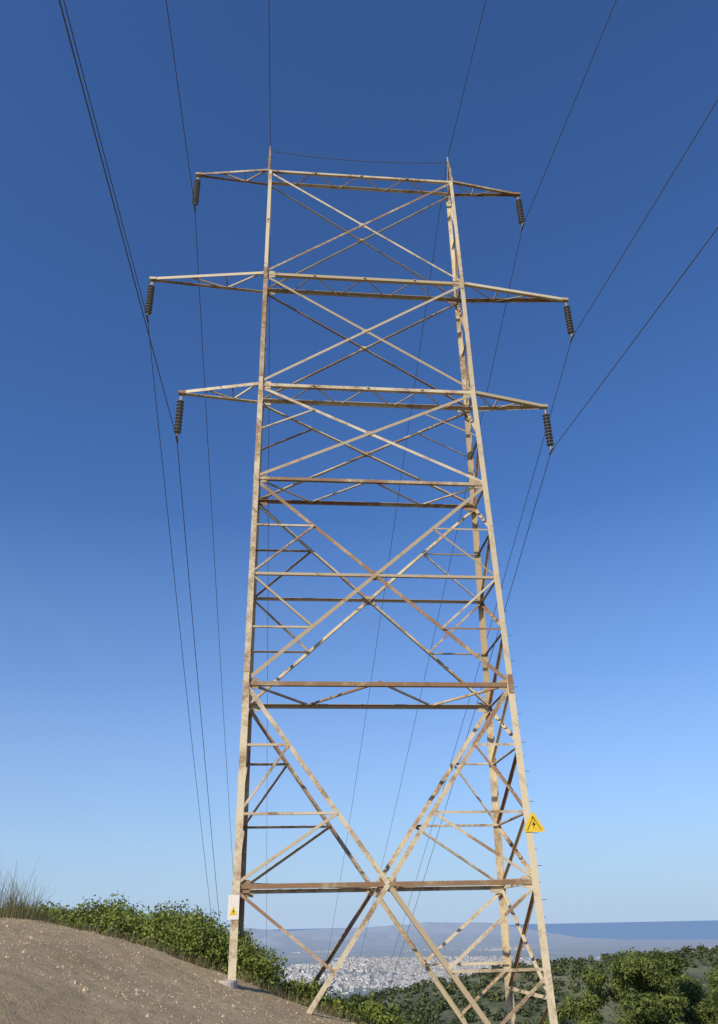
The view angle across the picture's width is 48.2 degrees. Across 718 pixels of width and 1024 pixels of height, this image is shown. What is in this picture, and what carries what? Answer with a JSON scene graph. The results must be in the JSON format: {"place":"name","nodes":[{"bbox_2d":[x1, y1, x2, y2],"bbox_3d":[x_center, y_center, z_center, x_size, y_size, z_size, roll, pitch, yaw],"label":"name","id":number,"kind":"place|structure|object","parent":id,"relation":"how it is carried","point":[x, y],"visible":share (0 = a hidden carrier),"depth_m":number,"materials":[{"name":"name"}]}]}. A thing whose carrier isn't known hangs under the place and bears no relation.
{"place":"outdoors","nodes":[
{"label":"outdoors","id":0,"kind":"place"},
{"bbox_2d":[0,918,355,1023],"bbox_3d":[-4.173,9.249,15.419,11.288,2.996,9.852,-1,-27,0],"label":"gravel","id":1,"kind":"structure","parent":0,"point":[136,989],"depth_m":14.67,"materials":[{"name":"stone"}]},
{"bbox_2d":[0,859,383,1023],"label":"tall grass","id":2,"kind":"structure","parent":0,"point":[9,909],"depth_m":19.55,"materials":[{"name":"green plant"}]},
{"bbox_2d":[0,918,717,1023],"bbox_3d":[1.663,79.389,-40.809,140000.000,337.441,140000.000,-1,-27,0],"label":"ground","id":3,"kind":"structure","parent":0,"point":[33,995],"depth_m":17.04,"materials":[{"name":"brown soil"}]},
{"bbox_2d":[0,892,291,992],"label":"shrubs","id":4,"kind":"object","parent":3,"relation":"on","point":[191,933],"visible":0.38,"depth_m":20.87,"materials":[{"name":"green plant"}]},
{"bbox_2d":[265,973,401,1023],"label":"bushes","id":5,"kind":"object","parent":3,"relation":"on","point":[374,1012],"visible":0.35,"depth_m":20.18,"materials":[{"name":"green plant"}]},
{"bbox_2d":[144,146,574,1023],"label":"electricity pylon","id":6,"kind":"object","parent":3,"relation":"on","point":[244,888],"visible":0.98,"depth_m":24.22,"materials":[{"name":"metal"}]},
{"bbox_2d":[227,895,239,919],"bbox_3d":[-2.928,9.220,18.735,0.260,0.520,0.014,1,-27,-5],"label":"danger sign","id":7,"kind":"object","parent":6,"relation":"attached to","point":[233,907],"visible":1,"depth_m":18.73,"materials":[{"name":"white metal"}]},
{"bbox_2d":[58,0,717,1001],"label":"power lines","id":8,"kind":"structure","parent":6,"relation":"attached to","point":[268,438],"depth_m":31.04,"materials":[{"name":"metal"}]},
{"bbox_2d":[524,813,544,831],"bbox_3d":[4.423,7.860,20.350,0.540,0.460,0.010,1,-27,-5],"label":"warning sign","id":9,"kind":"object","parent":6,"relation":"attached to","point":[533,824],"visible":1,"depth_m":20.31,"materials":[{"name":"yellow metal"}]},
{"bbox_2d":[348,984,492,1023],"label":"scrub vegetation","id":10,"kind":"object","parent":3,"relation":"on","point":[391,1008],"visible":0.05,"depth_m":24.21,"materials":[{"name":"green plant"}]},
{"bbox_2d":[271,947,717,995],"bbox_3d":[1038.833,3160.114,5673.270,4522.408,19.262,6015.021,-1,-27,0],"label":"distant town","id":11,"kind":"object","parent":3,"relation":"on","point":[409,977],"visible":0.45,"depth_m":4700.79},
{"bbox_2d":[342,943,717,1023],"bbox_3d":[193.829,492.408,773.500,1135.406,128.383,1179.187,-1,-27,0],"label":"woodland","id":12,"kind":"object","parent":3,"relation":"on","point":[442,1002],"visible":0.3,"depth_m":733.83,"materials":[{"name":"green plant"}]},
{"bbox_2d":[543,993,605,1023],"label":"pine tree","id":13,"kind":"object","parent":3,"relation":"on","point":[577,1010],"visible":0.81,"depth_m":45.62,"materials":[{"name":"green plant"}]},
{"bbox_2d":[578,946,692,1023],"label":"pine tree","id":14,"kind":"object","parent":3,"relation":"on","point":[644,975],"visible":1,"depth_m":42.08,"materials":[{"name":"green plant"}]},
{"bbox_2d":[654,970,717,1023],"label":"pine tree","id":15,"kind":"object","parent":3,"relation":"on","point":[704,1009],"visible":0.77,"depth_m":44.26,"materials":[{"name":"green plant"}]},
{"bbox_2d":[680,964,717,1023],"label":"pine tree","id":16,"kind":"object","parent":3,"relation":"on","point":[713,981],"visible":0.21,"depth_m":52.91,"materials":[{"name":"green plant"}]},
{"bbox_2d":[707,986,717,1023],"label":"pine tree","id":17,"kind":"object","parent":3,"relation":"on","point":[714,995],"visible":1,"depth_m":40.12,"materials":[{"name":"green plant"}]},
{"bbox_2d":[0,0,717,929],"label":"sky","id":18,"kind":"structure","parent":0,"point":[611,612],"materials":[{"name":"blue"}]},
{"bbox_2d":[272,920,717,939],"bbox_3d":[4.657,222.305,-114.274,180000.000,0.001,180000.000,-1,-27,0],"label":"sea","id":19,"kind":"structure","parent":0,"point":[679,930],"depth_m":20993.64,"materials":[{"name":"liquid"}]}
]}

